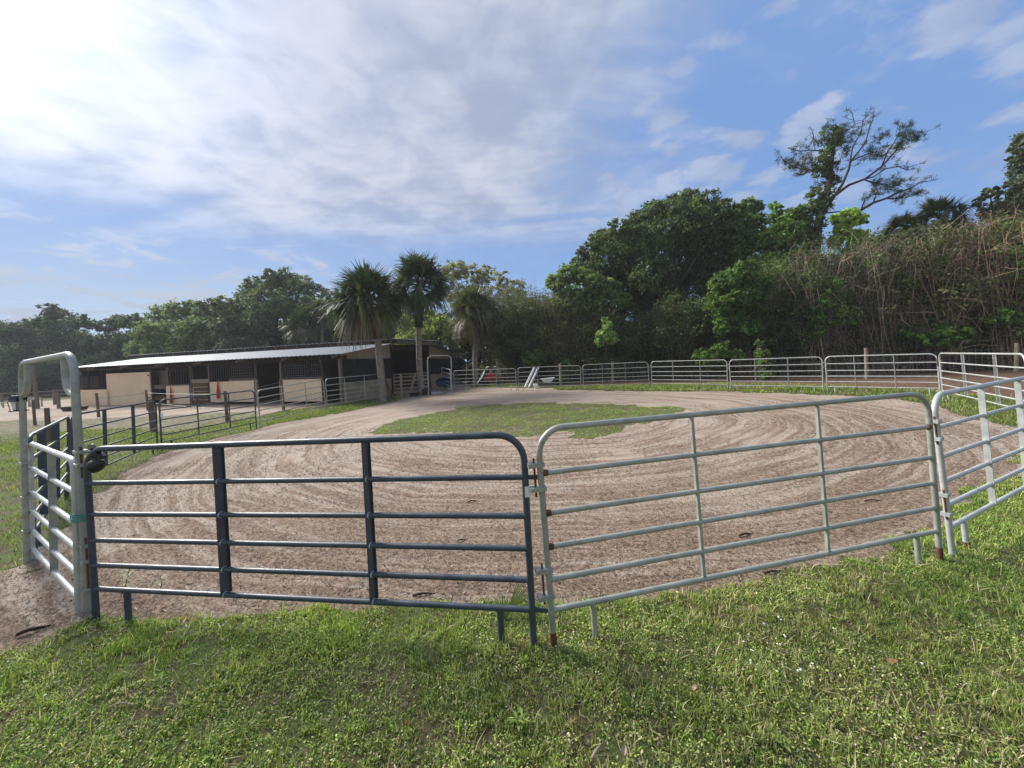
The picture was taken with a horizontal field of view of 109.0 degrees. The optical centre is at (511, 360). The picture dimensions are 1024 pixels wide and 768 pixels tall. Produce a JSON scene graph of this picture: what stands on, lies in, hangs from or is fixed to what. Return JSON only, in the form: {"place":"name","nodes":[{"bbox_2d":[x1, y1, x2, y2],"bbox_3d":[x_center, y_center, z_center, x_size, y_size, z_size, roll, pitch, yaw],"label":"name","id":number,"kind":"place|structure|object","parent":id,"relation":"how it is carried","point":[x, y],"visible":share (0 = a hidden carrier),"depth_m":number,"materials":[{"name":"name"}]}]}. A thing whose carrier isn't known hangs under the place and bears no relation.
{"place":"outdoors","nodes":[
{"label":"outdoors","id":0,"kind":"place"},
{"bbox_2d":[0,362,1023,767],"bbox_3d":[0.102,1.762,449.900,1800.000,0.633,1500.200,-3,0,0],"label":"ground","id":1,"kind":"structure","parent":0,"point":[466,394],"depth_m":4.10,"materials":[{"name":"soil"}]},
{"bbox_2d":[5,395,28,411],"bbox_3d":[-5.826,0.501,4.320,0.187,0.187,0.116,-3,0,0],"label":"solar lantern","id":2,"kind":"object","parent":1,"relation":"on","point":[13,400],"visible":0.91,"depth_m":4.29,"materials":[{"name":"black plastic"}]},
{"bbox_2d":[0,318,47,395],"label":"pine tree","id":3,"kind":"object","parent":1,"relation":"on","point":[15,333],"visible":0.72,"depth_m":59.61,"materials":[{"name":"green plant"}]},
{"bbox_2d":[15,624,50,635],"bbox_3d":[-4.032,2.262,3.076,0.185,0.043,0.033,-3,0,-39],"label":"stick","id":4,"kind":"object","parent":1,"relation":"on","point":[29,630],"visible":1,"depth_m":3.06,"materials":[{"name":"brown wood"}]},
{"bbox_2d":[0,390,65,404],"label":"rail fence","id":5,"kind":"object","parent":1,"relation":"on","point":[2,398],"visible":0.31,"depth_m":35.96,"materials":[{"name":"brown wood"}]},
{"bbox_2d":[31,400,36,424],"bbox_3d":[-23.841,2.647,18.209,0.134,1.397,0.118,-3,0,0],"label":"fence post","id":6,"kind":"object","parent":1,"relation":"on","point":[34,412],"visible":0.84,"depth_m":18.18,"materials":[{"name":"brown wood"}]},
{"bbox_2d":[31,366,39,408],"bbox_3d":[-37.335,2.134,28.598,0.371,3.535,0.256,-3,0,0],"label":"fence post","id":7,"kind":"object","parent":1,"relation":"on","point":[35,387],"visible":0.81,"depth_m":28.53,"materials":[{"name":"brown wood"}]},
{"bbox_2d":[44,408,50,442],"bbox_3d":[-16.724,2.391,13.156,0.144,1.399,0.150,-3,0,0],"label":"fence post","id":8,"kind":"object","parent":1,"relation":"on","point":[47,419],"visible":0.61,"depth_m":13.12,"materials":[{"name":"brown wood"}]},
{"bbox_2d":[28,416,70,548],"bbox_3d":[-7.190,1.729,5.699,0.128,1.553,3.104,-3,0,-44],"label":"corral panel","id":9,"kind":"object","parent":1,"relation":"on","point":[42,490],"visible":0.48,"depth_m":5.26,"materials":[{"name":"paint"}]},
{"bbox_2d":[18,352,91,614],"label":"walk through gate","id":10,"kind":"structure","parent":1,"relation":"on","point":[79,591],"depth_m":3.62,"materials":[{"name":"metal"}]},
{"bbox_2d":[69,513,85,523],"bbox_3d":[-3.921,1.416,3.312,0.130,0.108,0.096,-3,0,0],"label":"twine tie","id":11,"kind":"object","parent":10,"relation":"attached to","point":[71,517],"visible":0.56,"depth_m":3.28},
{"bbox_2d":[20,303,99,395],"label":"pine tree","id":12,"kind":"object","parent":1,"relation":"on","point":[56,321],"visible":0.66,"depth_m":58.47,"materials":[{"name":"green plant"}]},
{"bbox_2d":[58,406,88,410],"bbox_3d":[-30.216,3.270,25.206,1.600,0.315,0.520,-3,0,0],"label":"trough","id":13,"kind":"object","parent":1,"relation":"on","point":[68,408],"visible":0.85,"depth_m":25.02,"materials":[{"name":"black rubber"}]},
{"bbox_2d":[95,393,100,416],"bbox_3d":[-23.602,2.592,20.795,0.175,1.519,0.139,-3,0,0],"label":"fence post","id":14,"kind":"object","parent":1,"relation":"on","point":[97,403],"visible":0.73,"depth_m":20.75,"materials":[{"name":"brown wood"}]},
{"bbox_2d":[101,382,278,397],"bbox_3d":[-18.292,1.651,20.051,11.952,0.391,3.033,-3,0,19],"label":"fence wire","id":15,"kind":"object","parent":14,"relation":"attached to","point":[187,394],"visible":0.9,"depth_m":19.24,"materials":[{"name":"grey"}]},
{"bbox_2d":[65,662,135,698],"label":"grass tuft","id":16,"kind":"object","parent":1,"relation":"on","point":[109,685],"visible":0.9,"depth_m":2.50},
{"bbox_2d":[70,401,157,465],"bbox_3d":[-9.446,1.855,8.866,0.097,1.562,4.366,-3,0,-29],"label":"corral panel","id":17,"kind":"object","parent":1,"relation":"on","point":[105,422],"visible":0.57,"depth_m":8.58,"materials":[{"name":"paint"}]},
{"bbox_2d":[77,312,152,373],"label":"pine tree","id":18,"kind":"object","parent":1,"relation":"on","point":[113,323],"visible":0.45,"depth_m":57.73,"materials":[{"name":"green plant"}]},
{"bbox_2d":[147,399,155,431],"bbox_3d":[-14.410,2.265,14.612,0.228,1.451,0.203,-3,0,0],"label":"fence post","id":19,"kind":"object","parent":1,"relation":"on","point":[151,415],"visible":0.67,"depth_m":14.55,"materials":[{"name":"brown wood"}]},
{"bbox_2d":[121,297,218,358],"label":"oak tree","id":20,"kind":"object","parent":1,"relation":"on","point":[163,333],"visible":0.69,"depth_m":48.10,"materials":[{"name":"green plant"}]},
{"bbox_2d":[158,390,256,450],"bbox_3d":[-10.127,1.895,12.462,0.063,1.559,3.496,-3,0,7],"label":"corral panel","id":21,"kind":"object","parent":1,"relation":"on","point":[197,414],"visible":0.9,"depth_m":11.94,"materials":[{"name":"paint"}]},
{"bbox_2d":[190,295,253,350],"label":"oak tree","id":22,"kind":"object","parent":1,"relation":"on","point":[219,334],"visible":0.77,"depth_m":44.88,"materials":[{"name":"green plant"}]},
{"bbox_2d":[223,391,228,421],"bbox_3d":[-13.078,2.156,16.708,0.157,1.551,0.150,-3,0,0],"label":"fence post","id":23,"kind":"object","parent":1,"relation":"on","point":[226,407],"visible":0.7,"depth_m":16.66,"materials":[{"name":"brown wood"}]},
{"bbox_2d":[0,310,472,397],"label":"woodland","id":24,"kind":"object","parent":1,"relation":"on","point":[49,384],"visible":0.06,"depth_m":61.63,"materials":[{"name":"green plant"}]},
{"bbox_2d":[70,338,462,404],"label":"stable","id":25,"kind":"structure","parent":1,"relation":"on","point":[182,374],"depth_m":27.11,"materials":[{"name":"beige wood"}]},
{"bbox_2d":[90,376,100,387],"bbox_3d":[-33.562,1.706,29.386,1.153,0.985,0.071,-3,0,16],"label":"stall window","id":26,"kind":"structure","parent":25,"relation":"in","point":[91,386],"depth_m":29.36,"materials":[{"name":"black metal"}]},
{"bbox_2d":[106,373,129,404],"bbox_3d":[-30.885,2.229,28.641,2.699,2.568,0.050,-3,0,16],"label":"barn door","id":27,"kind":"structure","parent":25,"relation":"in","point":[117,383],"depth_m":28.60,"materials":[{"name":"wood"}]},
{"bbox_2d":[128,372,151,404],"bbox_3d":[-28.434,2.133,27.889,2.390,2.562,0.080,-3,0,16],"label":"barn door","id":28,"kind":"structure","parent":25,"relation":"in","point":[139,382],"depth_m":27.87,"materials":[{"name":"beige wood"}]},
{"bbox_2d":[167,369,189,384],"bbox_3d":[-24.407,1.173,26.713,2.169,1.161,0.064,-3,0,16],"label":"stall window","id":29,"kind":"structure","parent":25,"relation":"in","point":[172,369],"depth_m":26.69,"materials":[{"name":"black metal"}]},
{"bbox_2d":[192,383,208,403],"bbox_3d":[-22.370,2.346,26.209,1.499,1.494,0.040,-3,0,16],"label":"stall door","id":30,"kind":"structure","parent":25,"relation":"in","point":[201,386],"depth_m":26.15,"materials":[{"name":"brown wood"}]},
{"bbox_2d":[209,365,228,381],"bbox_3d":[-20.540,0.899,25.581,1.814,1.153,0.064,-3,0,16],"label":"stall window","id":31,"kind":"structure","parent":25,"relation":"in","point":[223,365],"depth_m":25.55,"materials":[{"name":"black metal"}]},
{"bbox_2d":[229,364,254,379],"bbox_3d":[-18.520,0.753,24.986,2.208,1.087,0.071,-3,0,16],"label":"stall window","id":32,"kind":"structure","parent":25,"relation":"in","point":[230,372],"depth_m":24.98,"materials":[{"name":"black metal"}]},
{"bbox_2d":[282,362,307,378],"bbox_3d":[-14.092,0.632,23.694,2.031,1.107,0.071,-3,0,16],"label":"stall window","id":33,"kind":"structure","parent":25,"relation":"in","point":[283,368],"depth_m":23.64,"materials":[{"name":"black metal"}]},
{"bbox_2d":[309,362,320,378],"bbox_3d":[-12.550,0.609,23.244,0.814,1.043,0.071,-3,0,16],"label":"stall window","id":34,"kind":"structure","parent":25,"relation":"in","point":[310,365],"depth_m":23.21,"materials":[{"name":"black metal"}]},
{"bbox_2d":[226,266,327,347],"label":"oak tree","id":35,"kind":"object","parent":1,"relation":"on","point":[262,321],"visible":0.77,"depth_m":47.14,"materials":[{"name":"green plant"}]},
{"bbox_2d":[279,379,285,411],"bbox_3d":[-12.355,1.941,19.652,0.204,1.924,0.160,-3,0,0],"label":"fence post","id":36,"kind":"object","parent":1,"relation":"on","point":[281,382],"visible":0.59,"depth_m":19.61,"materials":[{"name":"brown wood"}]},
{"bbox_2d":[257,379,326,426],"bbox_3d":[-9.902,1.811,16.792,0.112,1.705,4.871,-3,0,2],"label":"corral panel","id":37,"kind":"object","parent":1,"relation":"on","point":[283,410],"visible":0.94,"depth_m":16.06,"materials":[{"name":"metal"}]},
{"bbox_2d":[278,308,321,344],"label":"cabbage palm","id":38,"kind":"object","parent":1,"relation":"on","point":[305,332],"visible":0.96,"depth_m":39.31,"materials":[{"name":"green plant"}]},
{"bbox_2d":[83,432,547,646],"bbox_3d":[-1.750,1.399,2.933,4.059,1.576,0.092,-3,0,9],"label":"corral panel","id":39,"kind":"object","parent":1,"relation":"on","point":[223,542],"visible":0.94,"depth_m":2.87,"materials":[{"name":"paint"}]},
{"bbox_2d":[85,444,106,472],"bbox_3d":[-3.663,0.858,3.200,0.183,0.250,0.120,-3,0,0],"label":"clip lamp","id":40,"kind":"object","parent":39,"relation":"attached to","point":[96,463],"visible":0.91,"depth_m":3.18,"materials":[{"name":"black plastic"}]},
{"bbox_2d":[301,297,336,342],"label":"cabbage palm","id":41,"kind":"object","parent":1,"relation":"on","point":[313,309],"visible":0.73,"depth_m":40.52,"materials":[{"name":"green plant"}]},
{"bbox_2d":[325,374,377,409],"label":"corral panel","id":42,"kind":"object","parent":1,"relation":"on","point":[344,383],"visible":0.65,"depth_m":20.48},
{"bbox_2d":[315,286,411,342],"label":"oak tree","id":43,"kind":"object","parent":1,"relation":"on","point":[326,338],"visible":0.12,"depth_m":50.32,"materials":[{"name":"green plant"}]},
{"bbox_2d":[316,260,414,401],"bbox_3d":[-8.814,-1.890,22.580,6.060,9.113,6.097,-3,0,0],"label":"cabbage palm","id":44,"kind":"object","parent":1,"relation":"on","point":[366,314],"visible":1,"depth_m":21.71,"materials":[{"name":"green plant"}]},
{"bbox_2d":[393,372,429,395],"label":"slatted gate","id":45,"kind":"structure","parent":1,"relation":"on","point":[395,381],"depth_m":26.68,"materials":[{"name":"grey wood"}]},
{"bbox_2d":[385,248,457,394],"bbox_3d":[-6.357,-2.762,25.658,5.799,10.583,5.606,-3,0,0],"label":"cabbage palm","id":46,"kind":"object","parent":1,"relation":"on","point":[417,267],"visible":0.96,"depth_m":24.98,"materials":[{"name":"green plant"}]},
{"bbox_2d":[392,310,461,358],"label":"tree","id":47,"kind":"object","parent":1,"relation":"on","point":[436,327],"visible":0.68,"depth_m":39.38,"materials":[{"name":"green plant"}]},
{"bbox_2d":[427,355,452,395],"bbox_3d":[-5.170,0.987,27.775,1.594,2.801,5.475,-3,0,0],"label":"walk through gate","id":48,"kind":"structure","parent":1,"relation":"on","point":[450,378],"depth_m":26.77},
{"bbox_2d":[436,377,452,390],"bbox_3d":[-5.311,1.837,28.809,1.380,1.079,0.486,-3,0,0],"label":"folding chair","id":49,"kind":"object","parent":1,"relation":"on","point":[441,382],"visible":0.86,"depth_m":28.86,"materials":[{"name":"blue fabric"}]},
{"bbox_2d":[446,283,502,385],"bbox_3d":[-3.336,-2.346,32.528,5.753,9.394,5.923,-3,0,0],"label":"cabbage palm","id":50,"kind":"object","parent":1,"relation":"on","point":[471,299],"visible":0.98,"depth_m":31.69,"materials":[{"name":"green plant"}]},
{"bbox_2d":[436,259,525,350],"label":"sparse tree","id":51,"kind":"object","parent":1,"relation":"on","point":[461,272],"visible":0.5,"depth_m":43.84,"materials":[{"name":"green plant"}]},
{"bbox_2d":[453,368,516,391],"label":"corral panel","id":52,"kind":"object","parent":1,"relation":"on","point":[474,381],"visible":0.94,"depth_m":25.99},
{"bbox_2d":[477,366,500,385],"bbox_3d":[-2.018,1.319,32.172,2.150,1.728,1.100,-3,0,0],"label":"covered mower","id":53,"kind":"object","parent":1,"relation":"on","point":[488,377],"visible":0.79,"depth_m":31.76,"materials":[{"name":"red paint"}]},
{"bbox_2d":[467,278,551,382],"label":"vine thicket","id":54,"kind":"object","parent":1,"relation":"on","point":[506,289],"visible":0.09,"depth_m":35.58,"materials":[{"name":"green plant"}]},
{"bbox_2d":[0,381,1023,573],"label":"verge grass","id":55,"kind":"structure","parent":1,"relation":"on","point":[692,386],"depth_m":13.78,"materials":[{"name":"plant"}]},
{"bbox_2d":[491,583,538,618],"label":"palm seedling","id":56,"kind":"object","parent":1,"relation":"on","point":[520,598],"visible":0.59,"depth_m":2.94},
{"bbox_2d":[506,706,529,730],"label":"weed","id":57,"kind":"object","parent":1,"relation":"on","point":[518,719],"visible":1,"depth_m":2.04,"materials":[{"name":"green plant"}]},
{"bbox_2d":[471,286,585,383],"bbox_3d":[2.079,-2.494,32.690,12.508,8.892,7.697,-3,0,0],"label":"vine thicket","id":58,"kind":"object","parent":1,"relation":"on","point":[518,343],"visible":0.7,"depth_m":31.94,"materials":[{"name":"green plant"}]},
{"bbox_2d":[533,377,558,386],"bbox_3d":[2.519,1.558,26.424,1.976,0.669,0.604,-3,0,0],"label":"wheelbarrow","id":59,"kind":"object","parent":1,"relation":"on","point":[548,381],"visible":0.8,"depth_m":26.22,"materials":[{"name":"white plastic"}]},
{"bbox_2d":[518,365,581,390],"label":"corral panel","id":60,"kind":"object","parent":1,"relation":"on","point":[537,379],"visible":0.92,"depth_m":23.85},
{"bbox_2d":[520,349,582,381],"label":"bush","id":61,"kind":"object","parent":1,"relation":"on","point":[537,359],"visible":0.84,"depth_m":29.53,"materials":[{"name":"green plant"}]},
{"bbox_2d":[511,292,646,381],"bbox_3d":[6.424,-2.426,31.650,12.392,8.260,7.024,-3,0,-13],"label":"vine thicket","id":62,"kind":"object","parent":1,"relation":"on","point":[570,350],"visible":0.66,"depth_m":30.71,"materials":[{"name":"green plant"}]},
{"bbox_2d":[544,262,632,381],"bbox_3d":[6.387,-3.274,30.706,7.163,10.142,4.297,-3,0,0],"label":"maple tree","id":63,"kind":"object","parent":1,"relation":"on","point":[594,286],"visible":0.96,"depth_m":29.77,"materials":[{"name":"green plant"}]},
{"bbox_2d":[591,739,601,759],"bbox_3d":[0.440,1.995,1.879,0.028,0.033,0.125,-3,0,34],"label":"stick","id":64,"kind":"object","parent":1,"relation":"on","point":[596,750],"visible":0.97,"depth_m":1.85,"materials":[{"name":"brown wood"}]},
{"bbox_2d":[594,317,619,382],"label":"sapling","id":65,"kind":"object","parent":1,"relation":"on","point":[606,335],"visible":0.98,"depth_m":27.24,"materials":[{"name":"green plant"}]},
{"bbox_2d":[582,362,649,388],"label":"corral panel","id":66,"kind":"object","parent":1,"relation":"on","point":[602,373],"visible":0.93,"depth_m":22.06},
{"bbox_2d":[575,302,688,380],"bbox_3d":[10.247,-1.877,30.283,11.677,6.716,8.624,-3,0,-35],"label":"vine thicket","id":67,"kind":"object","parent":1,"relation":"on","point":[635,339],"visible":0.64,"depth_m":28.78,"materials":[{"name":"green plant"}]},
{"bbox_2d":[613,676,658,726],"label":"grass tuft","id":68,"kind":"object","parent":1,"relation":"on","point":[629,702],"visible":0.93,"depth_m":2.12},
{"bbox_2d":[618,630,660,666],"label":"grass tuft","id":69,"kind":"object","parent":1,"relation":"on","point":[638,649],"visible":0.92,"depth_m":2.48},
{"bbox_2d":[569,187,749,372],"bbox_3d":[13.691,-7.448,33.695,17.853,17.723,11.524,-3,0,0],"label":"oak tree","id":70,"kind":"object","parent":1,"relation":"on","point":[631,249],"visible":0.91,"depth_m":31.00,"materials":[{"name":"green plant"}]},
{"bbox_2d":[651,360,728,388],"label":"corral panel","id":71,"kind":"object","parent":1,"relation":"on","point":[673,375],"visible":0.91,"depth_m":19.88,"materials":[{"name":"metal"}]},
{"bbox_2d":[678,680,716,714],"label":"grass tuft","id":72,"kind":"object","parent":1,"relation":"on","point":[695,696],"visible":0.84,"depth_m":2.14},
{"bbox_2d":[637,284,777,378],"bbox_3d":[14.976,-2.644,27.907,12.565,7.708,6.836,-3,0,0],"label":"vine thicket","id":73,"kind":"object","parent":1,"relation":"on","point":[688,342],"visible":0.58,"depth_m":27.06,"materials":[{"name":"green plant"}]},
{"bbox_2d":[691,340,746,379],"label":"bush","id":74,"kind":"object","parent":1,"relation":"on","point":[705,354],"visible":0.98,"depth_m":23.70,"materials":[{"name":"green plant"}]},
{"bbox_2d":[527,392,943,648],"bbox_3d":[2.029,1.163,2.970,3.864,1.611,0.066,-3,0,-12],"label":"corral panel","id":75,"kind":"object","parent":1,"relation":"on","point":[548,594],"visible":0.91,"depth_m":2.87,"materials":[{"name":"metal"}]},
{"bbox_2d":[451,217,1020,383],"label":"woodland","id":76,"kind":"object","parent":1,"relation":"on","point":[467,350],"visible":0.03,"depth_m":36.62,"materials":[{"name":"green plant"}]},
{"bbox_2d":[703,260,777,368],"bbox_3d":[15.190,-2.730,24.282,5.064,8.045,3.381,-3,0,-21],"label":"maple tree","id":77,"kind":"object","parent":1,"relation":"on","point":[738,285],"visible":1,"depth_m":23.63,"materials":[{"name":"green plant"}]},
{"bbox_2d":[717,195,774,268],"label":"maple tree","id":78,"kind":"object","parent":1,"relation":"on","point":[742,249],"visible":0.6,"depth_m":30.30,"materials":[{"name":"green plant"}]},
{"bbox_2d":[750,339,776,380],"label":"bush","id":79,"kind":"object","parent":1,"relation":"on","point":[761,352],"visible":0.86,"depth_m":21.36,"materials":[{"name":"green plant"}]},
{"bbox_2d":[742,658,785,696],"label":"grass tuft","id":80,"kind":"object","parent":1,"relation":"on","point":[764,675],"visible":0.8,"depth_m":2.24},
{"bbox_2d":[689,239,849,377],"bbox_3d":[18.071,-4.049,26.224,13.086,10.141,7.841,-3,0,0],"label":"vine thicket","id":81,"kind":"object","parent":1,"relation":"on","point":[774,313],"visible":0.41,"depth_m":24.81,"materials":[{"name":"green plant"}]},
{"bbox_2d":[729,357,824,391],"bbox_3d":[11.684,0.639,16.301,0.072,1.534,3.598,-3,0,-39],"label":"corral panel","id":82,"kind":"object","parent":1,"relation":"on","point":[788,376],"visible":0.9,"depth_m":16.14,"materials":[{"name":"metal"}]},
{"bbox_2d":[767,726,791,752],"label":"weed","id":83,"kind":"object","parent":1,"relation":"on","point":[780,740],"visible":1,"depth_m":1.85,"materials":[{"name":"green plant"}]},
{"bbox_2d":[747,200,823,370],"bbox_3d":[21.483,-5.808,28.292,7.220,13.448,4.090,-3,0,-35],"label":"maple tree","id":84,"kind":"object","parent":1,"relation":"on","point":[784,229],"visible":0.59,"depth_m":27.49,"materials":[{"name":"green plant"}]},
{"bbox_2d":[562,348,1012,384],"bbox_3d":[14.780,0.546,22.642,23.661,1.200,2.530,-3,0,24],"label":"wire fence","id":85,"kind":"object","parent":1,"relation":"on","point":[751,367],"visible":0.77,"depth_m":20.03,"materials":[{"name":"grey"}]},
{"bbox_2d":[804,277,862,374],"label":"bush","id":86,"kind":"object","parent":1,"relation":"on","point":[825,310],"visible":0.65,"depth_m":23.05,"materials":[{"name":"green plant"}]},
{"bbox_2d":[747,225,932,374],"bbox_3d":[21.995,-4.422,24.389,13.208,10.434,7.110,-3,0,0],"label":"vine thicket","id":87,"kind":"object","parent":1,"relation":"on","point":[818,271],"visible":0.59,"depth_m":23.57,"materials":[{"name":"green plant"}]},
{"bbox_2d":[825,206,871,269],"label":"maple tree","id":88,"kind":"object","parent":1,"relation":"on","point":[841,221],"visible":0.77,"depth_m":26.72,"materials":[{"name":"green plant"}]},
{"bbox_2d":[773,106,940,355],"bbox_3d":[25.965,-9.460,26.964,13.023,20.218,4.397,-3,0,0],"label":"tall pine","id":89,"kind":"object","parent":1,"relation":"on","point":[819,208],"visible":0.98,"depth_m":26.88,"materials":[{"name":"green plant"}]},
{"bbox_2d":[864,348,868,378],"bbox_3d":[18.885,0.210,19.453,0.194,1.805,0.171,-3,0,0],"label":"fence post","id":90,"kind":"object","parent":1,"relation":"on","point":[866,373],"visible":0.81,"depth_m":19.40,"materials":[{"name":"brown wood"}]},
{"bbox_2d":[825,353,941,394],"bbox_3d":[13.781,0.515,13.709,0.082,1.538,3.096,-3,0,-39],"label":"corral panel","id":91,"kind":"object","parent":1,"relation":"on","point":[894,370],"visible":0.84,"depth_m":13.53,"materials":[{"name":"metal"}]},
{"bbox_2d":[796,213,1003,372],"bbox_3d":[25.502,-4.393,23.694,13.823,9.962,7.252,-3,0,0],"label":"vine thicket","id":92,"kind":"object","parent":1,"relation":"on","point":[886,334],"visible":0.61,"depth_m":22.43,"materials":[{"name":"green plant"}]},
{"bbox_2d":[875,207,934,258],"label":"cabbage palm","id":93,"kind":"object","parent":1,"relation":"on","point":[906,219],"visible":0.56,"depth_m":25.66,"materials":[{"name":"green plant"}]},
{"bbox_2d":[877,247,963,369],"bbox_3d":[25.756,-3.227,22.576,5.476,7.786,2.586,-3,0,0],"label":"bush","id":94,"kind":"object","parent":1,"relation":"on","point":[915,282],"visible":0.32,"depth_m":22.08,"materials":[{"name":"green plant"}]},
{"bbox_2d":[907,194,982,242],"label":"cabbage palm","id":95,"kind":"object","parent":1,"relation":"on","point":[929,207],"visible":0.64,"depth_m":24.50,"materials":[{"name":"green plant"}]},
{"bbox_2d":[875,202,1023,371],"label":"vine thicket","id":96,"kind":"object","parent":1,"relation":"on","point":[957,315],"visible":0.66,"depth_m":21.32,"materials":[{"name":"green plant"}]},
{"bbox_2d":[898,315,1009,370],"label":"bush","id":97,"kind":"object","parent":1,"relation":"on","point":[949,335],"visible":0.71,"depth_m":20.97,"materials":[{"name":"green plant"}]},
{"bbox_2d":[948,606,968,619],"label":"weed","id":98,"kind":"object","parent":1,"relation":"on","point":[959,612],"visible":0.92,"depth_m":2.62,"materials":[{"name":"green plant"}]},
{"bbox_2d":[931,376,1023,555],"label":"corral panel","id":99,"kind":"object","parent":1,"relation":"on","point":[944,480],"visible":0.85,"depth_m":3.71,"materials":[{"name":"metal"}]},
{"bbox_2d":[932,190,1023,369],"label":"vine thicket","id":100,"kind":"object","parent":1,"relation":"on","point":[999,337],"visible":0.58,"depth_m":20.47,"materials":[{"name":"green plant"}]},
{"bbox_2d":[938,353,1023,408],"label":"corral panel","id":101,"kind":"object","parent":1,"relation":"on","point":[995,377],"visible":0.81,"depth_m":9.61,"materials":[{"name":"metal"}]},
{"bbox_2d":[971,131,1023,233],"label":"oak tree","id":102,"kind":"object","parent":1,"relation":"on","point":[1015,184],"visible":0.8,"depth_m":23.79,"materials":[{"name":"green plant"}]},
{"bbox_2d":[980,242,1023,366],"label":"bush","id":103,"kind":"object","parent":1,"relation":"on","point":[1009,319],"visible":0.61,"depth_m":20.12,"materials":[{"name":"green plant"}]},
{"bbox_2d":[1014,343,1018,370],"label":"fence post","id":104,"kind":"object","parent":1,"relation":"on","point":[1016,357],"visible":0.79,"depth_m":18.81,"materials":[{"name":"grey wood"}]},
{"bbox_2d":[0,454,1023,767],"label":"lawn grass","id":105,"kind":"structure","parent":0,"point":[976,524],"depth_m":2.35,"materials":[{"name":"plant"}]},
{"bbox_2d":[0,0,1023,361],"label":"sky","id":106,"kind":"structure","parent":0,"point":[152,152],"materials":[{"name":"blue"}]},
{"bbox_2d":[371,402,685,438],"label":"island grass","id":107,"kind":"structure","parent":0,"point":[518,423],"depth_m":12.92,"materials":[{"name":"plant"}]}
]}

